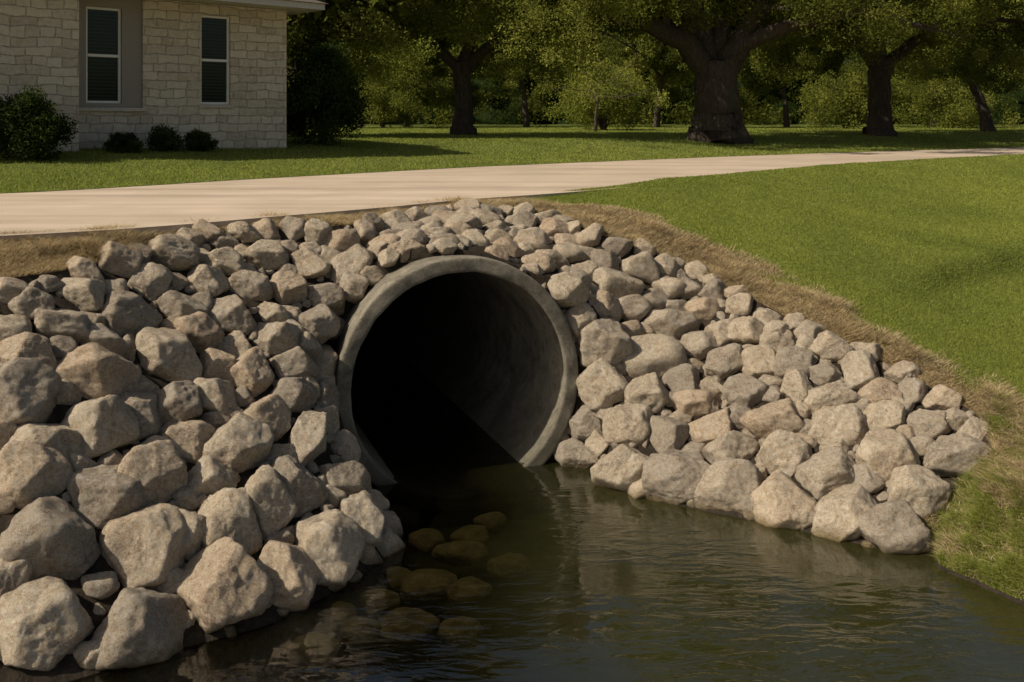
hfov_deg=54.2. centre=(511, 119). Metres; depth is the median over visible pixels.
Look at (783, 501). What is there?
boulder
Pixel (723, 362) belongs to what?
boulder
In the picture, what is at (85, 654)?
boulder
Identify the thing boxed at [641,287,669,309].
boulder
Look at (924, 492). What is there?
boulder
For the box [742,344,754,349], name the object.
boulder
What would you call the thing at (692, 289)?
boulder
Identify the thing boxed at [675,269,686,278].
boulder
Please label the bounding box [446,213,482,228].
boulder
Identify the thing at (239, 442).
boulder
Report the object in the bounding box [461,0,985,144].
oak tree
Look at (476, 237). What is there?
boulder
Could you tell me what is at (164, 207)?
driveway
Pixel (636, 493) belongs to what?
boulder
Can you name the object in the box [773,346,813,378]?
boulder
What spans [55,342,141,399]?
boulder
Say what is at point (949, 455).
boulder
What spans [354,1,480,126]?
woodland tree
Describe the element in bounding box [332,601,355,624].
submerged stone
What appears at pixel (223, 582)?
boulder
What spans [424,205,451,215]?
boulder
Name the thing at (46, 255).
dry grass
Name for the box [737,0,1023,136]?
oak tree
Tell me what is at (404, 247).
boulder
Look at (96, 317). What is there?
boulder
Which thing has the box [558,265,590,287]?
boulder
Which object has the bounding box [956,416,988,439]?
boulder
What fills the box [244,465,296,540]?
boulder
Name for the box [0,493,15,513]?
boulder
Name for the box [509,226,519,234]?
boulder
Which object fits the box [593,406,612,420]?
boulder
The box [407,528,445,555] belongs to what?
submerged stone
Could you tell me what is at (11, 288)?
boulder
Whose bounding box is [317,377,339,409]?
boulder
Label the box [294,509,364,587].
boulder
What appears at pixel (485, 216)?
boulder
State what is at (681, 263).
boulder
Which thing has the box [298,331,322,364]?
boulder
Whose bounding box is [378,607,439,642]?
submerged stone
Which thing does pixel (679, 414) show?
boulder
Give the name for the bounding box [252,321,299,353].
boulder
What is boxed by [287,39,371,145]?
shrub
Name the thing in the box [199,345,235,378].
boulder
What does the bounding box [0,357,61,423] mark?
boulder
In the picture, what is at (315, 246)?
boulder
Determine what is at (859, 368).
boulder
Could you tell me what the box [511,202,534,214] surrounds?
boulder
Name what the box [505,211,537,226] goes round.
boulder
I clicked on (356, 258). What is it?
boulder
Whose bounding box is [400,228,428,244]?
boulder
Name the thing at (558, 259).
boulder
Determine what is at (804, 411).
boulder
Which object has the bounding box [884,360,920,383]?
boulder
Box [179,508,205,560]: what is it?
boulder
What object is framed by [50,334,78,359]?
boulder
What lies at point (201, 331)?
boulder
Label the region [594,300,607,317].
boulder
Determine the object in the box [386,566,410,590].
submerged stone
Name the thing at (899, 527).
boulder
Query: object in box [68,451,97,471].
boulder
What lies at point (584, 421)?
boulder
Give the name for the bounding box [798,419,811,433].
boulder
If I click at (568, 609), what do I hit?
water
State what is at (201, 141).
shrub
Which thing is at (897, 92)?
woodland tree
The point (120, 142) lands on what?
shrub
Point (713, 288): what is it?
boulder
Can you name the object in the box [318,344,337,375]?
boulder
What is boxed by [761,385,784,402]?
boulder
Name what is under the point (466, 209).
boulder
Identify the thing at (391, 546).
boulder
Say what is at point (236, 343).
boulder
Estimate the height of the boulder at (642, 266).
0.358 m
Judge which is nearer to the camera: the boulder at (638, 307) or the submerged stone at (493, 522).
the submerged stone at (493, 522)
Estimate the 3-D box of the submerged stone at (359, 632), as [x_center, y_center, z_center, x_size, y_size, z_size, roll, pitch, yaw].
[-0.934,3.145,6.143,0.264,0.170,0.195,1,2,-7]
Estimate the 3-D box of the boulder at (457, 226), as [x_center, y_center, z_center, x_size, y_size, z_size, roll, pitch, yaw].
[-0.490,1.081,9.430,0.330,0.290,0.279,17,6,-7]
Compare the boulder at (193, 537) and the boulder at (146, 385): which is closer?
the boulder at (193, 537)
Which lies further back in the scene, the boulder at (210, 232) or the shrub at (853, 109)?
the shrub at (853, 109)
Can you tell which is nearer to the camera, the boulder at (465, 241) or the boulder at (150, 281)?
the boulder at (150, 281)
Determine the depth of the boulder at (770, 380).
8.57 m
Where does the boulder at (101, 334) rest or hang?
on the bank
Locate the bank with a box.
[0,212,1023,681]
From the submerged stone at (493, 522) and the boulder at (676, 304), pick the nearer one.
the submerged stone at (493, 522)
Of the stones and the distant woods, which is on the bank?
the stones
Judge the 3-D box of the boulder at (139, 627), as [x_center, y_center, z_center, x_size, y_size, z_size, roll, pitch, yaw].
[-2.115,2.914,5.736,0.577,0.488,0.542,17,36,-19]
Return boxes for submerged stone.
[286,633,339,668]
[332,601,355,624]
[338,616,381,648]
[359,589,399,616]
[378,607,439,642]
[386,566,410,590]
[400,568,457,603]
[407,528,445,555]
[432,540,487,566]
[437,616,482,648]
[447,576,492,608]
[450,525,489,545]
[473,512,506,533]
[487,552,532,579]
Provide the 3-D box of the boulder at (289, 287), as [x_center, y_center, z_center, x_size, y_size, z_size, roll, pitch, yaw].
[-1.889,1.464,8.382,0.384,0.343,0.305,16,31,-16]
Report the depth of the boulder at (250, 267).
8.35 m
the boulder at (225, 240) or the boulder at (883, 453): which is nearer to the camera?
the boulder at (883, 453)
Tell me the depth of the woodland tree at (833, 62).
61.30 m
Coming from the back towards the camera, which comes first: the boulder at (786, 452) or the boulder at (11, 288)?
the boulder at (786, 452)
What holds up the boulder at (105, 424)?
on the bank
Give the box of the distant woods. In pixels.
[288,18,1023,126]
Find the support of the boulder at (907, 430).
on the bank
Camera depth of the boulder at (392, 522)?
7.22 m
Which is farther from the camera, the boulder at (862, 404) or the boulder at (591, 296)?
the boulder at (591, 296)
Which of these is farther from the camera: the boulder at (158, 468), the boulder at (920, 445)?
the boulder at (920, 445)
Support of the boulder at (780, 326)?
on the bank
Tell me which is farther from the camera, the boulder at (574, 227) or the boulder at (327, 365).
the boulder at (574, 227)
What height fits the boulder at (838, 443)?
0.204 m
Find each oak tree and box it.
[290,0,654,134]
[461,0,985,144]
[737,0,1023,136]
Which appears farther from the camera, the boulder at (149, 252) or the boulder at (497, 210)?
the boulder at (497, 210)
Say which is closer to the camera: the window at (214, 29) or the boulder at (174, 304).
the boulder at (174, 304)
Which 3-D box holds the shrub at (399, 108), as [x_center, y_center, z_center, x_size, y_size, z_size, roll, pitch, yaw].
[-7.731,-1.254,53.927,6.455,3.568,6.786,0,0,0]
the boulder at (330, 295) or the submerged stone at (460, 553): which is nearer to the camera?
the submerged stone at (460, 553)
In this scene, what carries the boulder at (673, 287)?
on the bank
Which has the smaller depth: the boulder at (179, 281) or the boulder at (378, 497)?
the boulder at (378, 497)
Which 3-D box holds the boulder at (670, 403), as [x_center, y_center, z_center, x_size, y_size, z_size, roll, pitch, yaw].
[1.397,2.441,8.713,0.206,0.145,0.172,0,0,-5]
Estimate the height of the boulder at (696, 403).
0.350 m
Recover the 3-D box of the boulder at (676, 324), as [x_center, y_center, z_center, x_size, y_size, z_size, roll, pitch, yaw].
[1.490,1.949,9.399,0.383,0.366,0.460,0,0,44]
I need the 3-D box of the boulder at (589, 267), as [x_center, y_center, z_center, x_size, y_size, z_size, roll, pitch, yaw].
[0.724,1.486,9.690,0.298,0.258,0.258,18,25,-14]
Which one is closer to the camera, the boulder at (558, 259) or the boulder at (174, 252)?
the boulder at (174, 252)
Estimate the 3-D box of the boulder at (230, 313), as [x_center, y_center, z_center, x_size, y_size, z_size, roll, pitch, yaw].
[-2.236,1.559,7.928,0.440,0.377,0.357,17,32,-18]
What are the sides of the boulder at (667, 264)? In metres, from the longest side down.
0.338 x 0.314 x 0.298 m
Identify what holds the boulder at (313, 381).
on the bank
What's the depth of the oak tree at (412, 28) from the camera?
28.61 m
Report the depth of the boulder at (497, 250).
8.97 m
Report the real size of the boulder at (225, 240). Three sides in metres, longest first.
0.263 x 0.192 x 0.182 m
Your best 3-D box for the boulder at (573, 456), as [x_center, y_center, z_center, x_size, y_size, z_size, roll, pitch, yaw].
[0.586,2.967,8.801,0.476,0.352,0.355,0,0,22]
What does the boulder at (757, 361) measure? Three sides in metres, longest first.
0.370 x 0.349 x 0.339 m
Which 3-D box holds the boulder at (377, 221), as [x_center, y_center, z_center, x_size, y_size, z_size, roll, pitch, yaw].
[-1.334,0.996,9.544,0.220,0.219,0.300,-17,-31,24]
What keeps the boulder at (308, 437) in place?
on the bank
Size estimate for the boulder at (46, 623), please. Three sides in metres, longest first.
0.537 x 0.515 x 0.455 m
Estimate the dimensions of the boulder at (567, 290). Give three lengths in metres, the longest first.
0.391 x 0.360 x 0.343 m
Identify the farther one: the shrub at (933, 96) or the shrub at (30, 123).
the shrub at (933, 96)
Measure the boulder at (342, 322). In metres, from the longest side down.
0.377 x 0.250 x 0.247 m
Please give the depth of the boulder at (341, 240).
8.93 m
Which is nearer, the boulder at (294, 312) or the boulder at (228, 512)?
the boulder at (228, 512)
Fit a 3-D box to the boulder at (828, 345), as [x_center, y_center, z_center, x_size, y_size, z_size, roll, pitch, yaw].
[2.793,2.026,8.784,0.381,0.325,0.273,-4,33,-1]
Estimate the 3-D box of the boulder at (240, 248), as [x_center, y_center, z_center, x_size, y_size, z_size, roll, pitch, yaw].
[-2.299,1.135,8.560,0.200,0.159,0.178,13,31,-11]
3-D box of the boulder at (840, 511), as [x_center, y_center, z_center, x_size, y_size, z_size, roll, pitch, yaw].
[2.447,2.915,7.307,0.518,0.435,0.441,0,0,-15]
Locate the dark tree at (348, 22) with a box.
[287,0,408,136]
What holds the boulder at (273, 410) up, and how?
on the bank
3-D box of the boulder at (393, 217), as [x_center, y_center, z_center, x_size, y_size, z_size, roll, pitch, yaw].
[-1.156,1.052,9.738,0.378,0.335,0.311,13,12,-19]
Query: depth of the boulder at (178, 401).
6.89 m
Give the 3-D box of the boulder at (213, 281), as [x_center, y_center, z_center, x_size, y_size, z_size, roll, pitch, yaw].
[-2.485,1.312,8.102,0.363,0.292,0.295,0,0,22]
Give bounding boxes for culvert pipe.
[334,255,577,511]
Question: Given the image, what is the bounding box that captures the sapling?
[531,6,656,130]
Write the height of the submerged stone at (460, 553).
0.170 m
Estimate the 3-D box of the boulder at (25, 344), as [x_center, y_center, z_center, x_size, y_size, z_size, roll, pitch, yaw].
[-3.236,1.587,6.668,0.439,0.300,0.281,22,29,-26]
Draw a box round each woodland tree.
[287,1,442,127]
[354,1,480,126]
[450,0,593,126]
[569,0,738,126]
[737,28,854,126]
[886,1,1010,126]
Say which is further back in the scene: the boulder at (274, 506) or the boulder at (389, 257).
the boulder at (389, 257)
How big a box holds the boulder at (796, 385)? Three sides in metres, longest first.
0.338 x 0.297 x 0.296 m
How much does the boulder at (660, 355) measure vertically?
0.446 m
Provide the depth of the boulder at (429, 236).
9.13 m
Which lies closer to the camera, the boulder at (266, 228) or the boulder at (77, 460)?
the boulder at (77, 460)
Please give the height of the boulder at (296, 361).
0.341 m
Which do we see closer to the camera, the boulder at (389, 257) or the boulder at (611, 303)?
the boulder at (389, 257)
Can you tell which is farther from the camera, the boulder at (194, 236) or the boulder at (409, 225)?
the boulder at (409, 225)
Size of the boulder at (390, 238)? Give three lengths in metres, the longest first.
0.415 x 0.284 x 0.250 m
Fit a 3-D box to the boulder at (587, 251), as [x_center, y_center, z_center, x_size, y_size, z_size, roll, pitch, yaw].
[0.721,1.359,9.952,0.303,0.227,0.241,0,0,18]
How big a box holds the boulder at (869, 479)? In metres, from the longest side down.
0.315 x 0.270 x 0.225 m
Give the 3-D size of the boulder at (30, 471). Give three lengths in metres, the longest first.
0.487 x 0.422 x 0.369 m
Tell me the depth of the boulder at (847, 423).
7.98 m
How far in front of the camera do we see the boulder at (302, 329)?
8.07 m
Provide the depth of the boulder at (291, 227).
8.87 m
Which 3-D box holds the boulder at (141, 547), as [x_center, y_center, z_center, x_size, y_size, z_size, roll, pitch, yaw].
[-2.240,2.636,6.091,0.465,0.501,0.504,0,0,14]
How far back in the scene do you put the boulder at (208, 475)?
6.57 m
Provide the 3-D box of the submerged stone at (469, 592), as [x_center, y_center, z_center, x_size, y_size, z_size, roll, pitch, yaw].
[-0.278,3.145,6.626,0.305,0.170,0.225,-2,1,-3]
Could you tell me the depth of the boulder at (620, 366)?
8.89 m
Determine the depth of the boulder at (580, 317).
8.92 m
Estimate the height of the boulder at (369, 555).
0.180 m
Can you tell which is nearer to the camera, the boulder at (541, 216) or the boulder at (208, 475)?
the boulder at (208, 475)
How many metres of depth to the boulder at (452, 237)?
8.92 m
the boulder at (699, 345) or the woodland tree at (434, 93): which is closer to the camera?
the boulder at (699, 345)
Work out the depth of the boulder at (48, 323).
6.89 m
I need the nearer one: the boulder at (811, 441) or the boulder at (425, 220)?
the boulder at (811, 441)
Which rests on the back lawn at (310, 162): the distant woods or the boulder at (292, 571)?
the distant woods
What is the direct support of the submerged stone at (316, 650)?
on the bank
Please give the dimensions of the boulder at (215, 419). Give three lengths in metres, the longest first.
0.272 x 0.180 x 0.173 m
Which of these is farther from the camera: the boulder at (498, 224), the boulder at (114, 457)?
the boulder at (498, 224)
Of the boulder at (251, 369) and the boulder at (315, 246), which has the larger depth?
the boulder at (315, 246)
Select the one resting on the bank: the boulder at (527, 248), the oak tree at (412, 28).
the boulder at (527, 248)
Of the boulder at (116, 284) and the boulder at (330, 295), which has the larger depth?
the boulder at (330, 295)
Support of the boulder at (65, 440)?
on the bank
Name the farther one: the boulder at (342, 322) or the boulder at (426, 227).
the boulder at (426, 227)
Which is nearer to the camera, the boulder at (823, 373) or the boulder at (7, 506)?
the boulder at (7, 506)
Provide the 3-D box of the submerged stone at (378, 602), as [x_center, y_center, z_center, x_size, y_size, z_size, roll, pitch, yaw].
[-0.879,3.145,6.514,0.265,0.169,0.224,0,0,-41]
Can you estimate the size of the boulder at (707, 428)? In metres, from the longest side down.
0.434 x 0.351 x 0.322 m
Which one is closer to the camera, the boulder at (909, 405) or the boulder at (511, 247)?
the boulder at (909, 405)
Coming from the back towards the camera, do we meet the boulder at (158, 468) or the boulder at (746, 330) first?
the boulder at (746, 330)
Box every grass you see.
[0,193,1023,480]
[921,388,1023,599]
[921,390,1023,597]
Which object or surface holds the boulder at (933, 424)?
on the bank
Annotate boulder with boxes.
[0,277,28,303]
[0,314,31,340]
[0,331,56,368]
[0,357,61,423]
[0,418,17,450]
[0,440,73,508]
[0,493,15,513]
[0,496,101,581]
[0,557,32,597]
[0,576,93,670]
[7,422,82,459]
[8,285,54,319]
[34,308,92,342]
[36,275,62,292]
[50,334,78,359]
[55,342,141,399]
[55,379,82,404]
[59,277,105,311]
[60,394,139,458]
[65,256,104,280]
[66,464,148,529]
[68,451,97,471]
[73,640,99,669]
[80,311,106,325]
[80,323,135,359]
[80,571,119,599]
[90,587,187,670]
[96,240,143,278]
[96,449,123,464]
[99,503,186,588]
[100,290,162,336]
[104,278,128,295]
[117,440,188,505]
[119,390,162,439]
[127,242,154,263]
[127,262,172,301]
[135,327,202,381]
[138,374,159,392]
[138,435,177,449]
[146,234,200,270]
[153,380,202,424]
[155,567,183,593]
[157,290,208,318]
[158,318,175,328]
[160,420,215,464]
[170,272,188,289]
[172,486,199,509]
[174,311,224,352]
[175,227,203,247]
[175,537,272,633]
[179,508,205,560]
[187,264,229,296]
[187,455,238,495]
[191,219,223,242]
[191,291,212,309]
[194,377,236,413]
[197,487,262,554]
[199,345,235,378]
[199,411,230,428]
[200,248,208,263]
[202,412,273,472]
[203,246,246,275]
[208,294,256,335]
[209,233,239,247]
[217,330,252,357]
[225,221,261,242]
[225,405,243,417]
[228,270,272,300]
[229,346,274,397]
[233,244,247,258]
[234,386,254,406]
[242,393,291,442]
[243,239,290,269]
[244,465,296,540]
[245,263,257,271]
[252,218,279,239]
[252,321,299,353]
[257,301,290,322]
[257,540,319,612]
[264,528,294,545]
[267,443,304,466]
[268,346,317,378]
[269,271,307,304]
[270,377,317,412]
[272,455,328,517]
[277,262,297,273]
[278,216,306,240]
[280,240,298,253]
[282,305,301,321]
[286,318,308,334]
[288,409,327,464]
[290,247,330,278]
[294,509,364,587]
[298,241,321,253]
[298,303,339,344]
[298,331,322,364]
[303,218,332,244]
[304,375,320,397]
[307,282,345,315]
[314,405,339,435]
[316,366,335,384]
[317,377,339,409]
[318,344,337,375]
[319,460,370,495]
[320,245,340,261]
[324,228,359,251]
[325,484,346,506]
[330,244,374,280]
[330,315,344,340]
[330,429,360,461]
[338,490,384,547]
[339,272,369,303]
[353,219,375,247]
[360,544,379,564]
[361,265,384,285]
[362,212,383,232]
[366,233,400,247]
[367,241,388,259]
[369,489,385,510]
[371,483,385,496]
[375,228,400,236]
[376,526,405,564]
[378,247,400,266]
[379,209,410,229]
[382,510,402,538]
[383,496,389,510]
[387,237,424,262]
[392,221,423,230]
[396,228,412,235]
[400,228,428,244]
[404,206,427,220]
[418,215,442,224]
[420,220,443,234]
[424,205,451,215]
[428,226,452,233]
[428,231,444,241]
[429,232,459,244]
[432,210,456,221]
[432,237,457,254]
[445,219,473,233]
[446,204,455,210]
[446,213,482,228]
[454,198,481,210]
[454,206,473,212]
[456,234,473,246]
[462,229,489,246]
[469,208,504,224]
[480,204,502,214]
[483,220,510,232]
[484,229,512,241]
[484,244,509,260]
[492,237,522,256]
[499,204,513,215]
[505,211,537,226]
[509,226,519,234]
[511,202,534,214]
[513,224,528,229]
[513,230,549,249]
[518,242,534,254]
[521,252,555,272]
[522,262,543,274]
[523,227,551,243]
[534,210,560,223]
[534,249,569,268]
[539,217,569,236]
[547,272,589,308]
[553,242,585,263]
[553,437,596,477]
[554,214,573,222]
[554,233,577,244]
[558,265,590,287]
[564,302,596,339]
[567,220,580,233]
[569,405,599,441]
[570,264,591,281]
[575,260,598,276]
[576,222,603,246]
[576,317,633,366]
[576,358,628,410]
[578,245,594,260]
[585,429,609,460]
[589,282,597,291]
[589,291,595,300]
[590,249,619,270]
[590,443,649,493]
[592,267,644,298]
[592,289,622,320]
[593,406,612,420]
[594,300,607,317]
[601,237,632,256]
[602,402,653,445]
[613,361,626,374]
[618,294,651,321]
[620,251,659,283]
[620,320,643,336]
[622,334,686,378]
[624,372,668,412]
[627,478,645,502]
[633,238,656,256]
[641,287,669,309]
[641,322,654,334]
[642,449,709,504]
[643,308,699,339]
[649,415,688,452]
[651,275,686,299]
[654,253,678,277]
[662,363,699,391]
[663,300,686,310]
[666,391,674,406]
[669,409,691,423]
[672,389,722,417]
[673,257,685,268]
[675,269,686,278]
[680,276,702,299]
[680,330,718,359]
[680,441,706,458]
[682,260,709,278]
[684,297,718,319]
[687,358,703,368]
[688,407,734,443]
[694,459,761,512]
[698,278,726,298]
[698,376,720,389]
[702,273,721,285]
[702,430,758,463]
[704,318,731,346]
[704,343,742,380]
[723,373,768,407]
[724,285,749,297]
[725,292,753,315]
[727,316,764,343]
[728,402,750,429]
[740,398,804,439]
[741,343,775,378]
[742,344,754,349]
[751,469,816,532]
[752,308,780,323]
[755,464,766,479]
[756,429,811,476]
[759,332,794,351]
[759,374,782,386]
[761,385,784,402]
[763,320,788,333]
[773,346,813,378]
[780,368,812,401]
[783,312,804,328]
[793,319,825,338]
[795,333,818,356]
[795,401,811,418]
[795,448,855,499]
[796,433,817,447]
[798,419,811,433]
[801,510,815,529]
[804,380,862,413]
[808,403,867,446]
[809,330,854,361]
[809,361,841,385]
[811,483,876,544]
[819,437,849,452]
[840,350,879,389]
[850,342,880,361]
[851,463,884,493]
[855,398,870,412]
[855,428,919,481]
[857,377,902,402]
[860,500,932,556]
[863,400,906,429]
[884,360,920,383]
[887,464,951,518]
[893,396,914,415]
[895,424,915,438]
[898,377,928,403]
[906,409,950,438]
[910,436,934,455]
[921,384,961,410]
[922,433,990,476]
[945,407,968,430]
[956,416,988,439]
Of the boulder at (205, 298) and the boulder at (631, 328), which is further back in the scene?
the boulder at (631, 328)
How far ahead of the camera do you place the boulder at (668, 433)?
8.29 m
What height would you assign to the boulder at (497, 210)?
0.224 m
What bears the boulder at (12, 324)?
on the bank
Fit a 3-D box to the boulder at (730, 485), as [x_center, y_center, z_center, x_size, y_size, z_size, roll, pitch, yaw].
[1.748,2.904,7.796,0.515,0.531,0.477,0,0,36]
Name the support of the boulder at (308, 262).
on the bank
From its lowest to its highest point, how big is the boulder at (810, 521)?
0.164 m
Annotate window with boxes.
[86,6,120,102]
[201,15,228,104]
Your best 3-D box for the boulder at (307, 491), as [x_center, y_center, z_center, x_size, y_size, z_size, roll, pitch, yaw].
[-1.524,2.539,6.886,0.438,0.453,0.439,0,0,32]
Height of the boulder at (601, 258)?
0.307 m
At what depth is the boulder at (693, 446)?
8.19 m
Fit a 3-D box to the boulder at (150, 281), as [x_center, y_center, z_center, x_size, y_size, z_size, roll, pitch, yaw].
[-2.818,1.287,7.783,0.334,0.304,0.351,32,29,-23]
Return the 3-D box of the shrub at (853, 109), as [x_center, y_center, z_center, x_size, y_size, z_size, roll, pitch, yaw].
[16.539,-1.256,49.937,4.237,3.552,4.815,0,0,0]
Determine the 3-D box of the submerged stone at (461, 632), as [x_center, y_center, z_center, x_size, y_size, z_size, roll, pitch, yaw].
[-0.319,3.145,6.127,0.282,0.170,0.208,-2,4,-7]
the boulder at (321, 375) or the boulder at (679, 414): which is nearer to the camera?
the boulder at (321, 375)
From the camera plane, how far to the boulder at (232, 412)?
7.13 m
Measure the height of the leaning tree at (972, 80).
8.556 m
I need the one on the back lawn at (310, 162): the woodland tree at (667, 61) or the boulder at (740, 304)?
the woodland tree at (667, 61)
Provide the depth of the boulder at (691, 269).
10.05 m
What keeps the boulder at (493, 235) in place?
on the bank
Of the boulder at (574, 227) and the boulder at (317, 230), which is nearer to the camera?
the boulder at (317, 230)
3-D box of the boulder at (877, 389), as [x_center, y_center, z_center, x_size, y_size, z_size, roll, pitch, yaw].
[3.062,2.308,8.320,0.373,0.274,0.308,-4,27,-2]
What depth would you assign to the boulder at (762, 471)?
7.82 m
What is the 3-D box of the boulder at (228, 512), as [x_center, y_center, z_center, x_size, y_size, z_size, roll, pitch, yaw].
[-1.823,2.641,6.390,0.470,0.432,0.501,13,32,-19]
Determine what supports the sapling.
on the back lawn at (310, 162)
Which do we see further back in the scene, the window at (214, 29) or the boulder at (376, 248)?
the window at (214, 29)
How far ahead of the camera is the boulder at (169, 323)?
7.48 m
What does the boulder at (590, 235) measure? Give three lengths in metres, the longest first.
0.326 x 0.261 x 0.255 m
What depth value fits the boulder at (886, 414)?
7.98 m
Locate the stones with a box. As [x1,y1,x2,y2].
[28,214,982,653]
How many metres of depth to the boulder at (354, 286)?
8.55 m
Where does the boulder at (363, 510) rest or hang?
on the bank
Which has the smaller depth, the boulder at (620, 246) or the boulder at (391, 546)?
the boulder at (391, 546)
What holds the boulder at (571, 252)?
on the bank
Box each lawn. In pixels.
[0,124,1023,192]
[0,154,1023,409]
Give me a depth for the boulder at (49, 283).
7.15 m
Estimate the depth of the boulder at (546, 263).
9.13 m
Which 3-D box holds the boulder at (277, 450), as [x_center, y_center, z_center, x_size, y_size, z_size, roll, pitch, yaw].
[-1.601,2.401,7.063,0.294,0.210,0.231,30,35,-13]
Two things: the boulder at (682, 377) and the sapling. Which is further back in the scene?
the sapling
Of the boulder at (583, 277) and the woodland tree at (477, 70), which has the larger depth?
the woodland tree at (477, 70)
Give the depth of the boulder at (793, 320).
9.09 m
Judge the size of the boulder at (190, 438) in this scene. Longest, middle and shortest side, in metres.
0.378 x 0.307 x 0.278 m
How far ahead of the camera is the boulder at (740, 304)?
9.44 m
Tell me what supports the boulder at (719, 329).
on the bank
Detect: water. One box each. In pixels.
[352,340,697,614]
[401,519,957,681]
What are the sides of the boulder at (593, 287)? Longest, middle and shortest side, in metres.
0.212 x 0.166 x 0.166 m
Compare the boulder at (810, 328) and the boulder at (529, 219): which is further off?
the boulder at (529, 219)
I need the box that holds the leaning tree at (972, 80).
[886,0,1023,131]
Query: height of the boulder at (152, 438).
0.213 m
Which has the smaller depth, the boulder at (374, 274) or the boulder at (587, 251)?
the boulder at (374, 274)
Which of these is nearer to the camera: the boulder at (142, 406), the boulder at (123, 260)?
the boulder at (142, 406)
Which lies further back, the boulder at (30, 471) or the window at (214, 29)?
the window at (214, 29)
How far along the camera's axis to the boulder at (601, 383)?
8.70 m
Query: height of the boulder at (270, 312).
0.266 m
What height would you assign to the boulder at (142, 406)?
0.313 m
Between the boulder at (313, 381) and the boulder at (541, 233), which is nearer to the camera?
the boulder at (313, 381)
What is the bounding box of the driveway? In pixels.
[0,147,1023,241]
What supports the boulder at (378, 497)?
on the bank
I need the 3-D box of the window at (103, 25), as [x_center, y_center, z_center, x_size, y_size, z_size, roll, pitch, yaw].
[-7.495,-1.175,18.300,0.650,1.750,0.080,0,0,-44]
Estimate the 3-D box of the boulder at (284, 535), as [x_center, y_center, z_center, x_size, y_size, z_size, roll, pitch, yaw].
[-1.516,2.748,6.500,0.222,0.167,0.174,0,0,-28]
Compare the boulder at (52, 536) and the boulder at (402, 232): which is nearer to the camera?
the boulder at (52, 536)
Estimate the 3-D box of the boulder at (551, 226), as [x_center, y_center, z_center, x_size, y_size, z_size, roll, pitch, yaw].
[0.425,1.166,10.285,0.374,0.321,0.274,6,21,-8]
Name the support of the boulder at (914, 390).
on the bank
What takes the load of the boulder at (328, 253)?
on the bank
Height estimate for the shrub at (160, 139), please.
0.552 m
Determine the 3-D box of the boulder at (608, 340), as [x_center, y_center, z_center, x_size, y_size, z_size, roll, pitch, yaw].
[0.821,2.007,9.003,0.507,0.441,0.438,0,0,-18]
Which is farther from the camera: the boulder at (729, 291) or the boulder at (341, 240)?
the boulder at (729, 291)
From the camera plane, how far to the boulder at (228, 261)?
8.23 m
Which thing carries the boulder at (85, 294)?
on the bank
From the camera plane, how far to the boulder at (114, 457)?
6.40 m
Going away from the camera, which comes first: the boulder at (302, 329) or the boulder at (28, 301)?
the boulder at (28, 301)
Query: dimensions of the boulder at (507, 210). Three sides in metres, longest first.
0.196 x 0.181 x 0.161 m
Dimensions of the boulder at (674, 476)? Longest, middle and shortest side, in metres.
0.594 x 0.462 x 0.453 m
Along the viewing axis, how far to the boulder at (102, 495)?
6.11 m
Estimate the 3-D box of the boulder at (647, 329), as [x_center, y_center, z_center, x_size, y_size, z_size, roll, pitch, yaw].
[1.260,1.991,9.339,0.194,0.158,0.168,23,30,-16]
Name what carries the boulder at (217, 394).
on the bank
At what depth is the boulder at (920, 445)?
7.74 m
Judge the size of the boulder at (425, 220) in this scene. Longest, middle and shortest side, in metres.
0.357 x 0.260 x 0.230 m
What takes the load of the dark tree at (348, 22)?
on the back lawn at (310, 162)
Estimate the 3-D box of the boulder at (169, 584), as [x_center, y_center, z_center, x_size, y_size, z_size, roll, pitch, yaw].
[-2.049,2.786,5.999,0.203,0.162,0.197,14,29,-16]
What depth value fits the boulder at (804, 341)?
8.78 m
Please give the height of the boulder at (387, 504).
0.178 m
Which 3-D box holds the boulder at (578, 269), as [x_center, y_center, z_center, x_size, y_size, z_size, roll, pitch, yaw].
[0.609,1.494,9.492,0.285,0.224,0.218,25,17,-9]
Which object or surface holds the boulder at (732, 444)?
on the bank
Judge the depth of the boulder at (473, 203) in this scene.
10.44 m
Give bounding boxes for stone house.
[0,0,327,152]
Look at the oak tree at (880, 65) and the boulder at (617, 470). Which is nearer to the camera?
the boulder at (617, 470)
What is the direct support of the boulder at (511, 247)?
on the bank
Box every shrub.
[0,85,78,160]
[101,132,143,152]
[145,123,188,151]
[184,128,218,151]
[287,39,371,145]
[315,66,426,127]
[543,58,671,129]
[796,60,893,128]
[892,67,1023,128]
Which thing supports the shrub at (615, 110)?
on the back lawn at (310, 162)
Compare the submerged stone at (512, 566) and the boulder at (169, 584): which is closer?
the boulder at (169, 584)
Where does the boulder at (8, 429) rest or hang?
on the bank
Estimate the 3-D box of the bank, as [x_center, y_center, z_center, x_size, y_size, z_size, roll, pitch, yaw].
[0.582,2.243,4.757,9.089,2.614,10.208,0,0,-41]

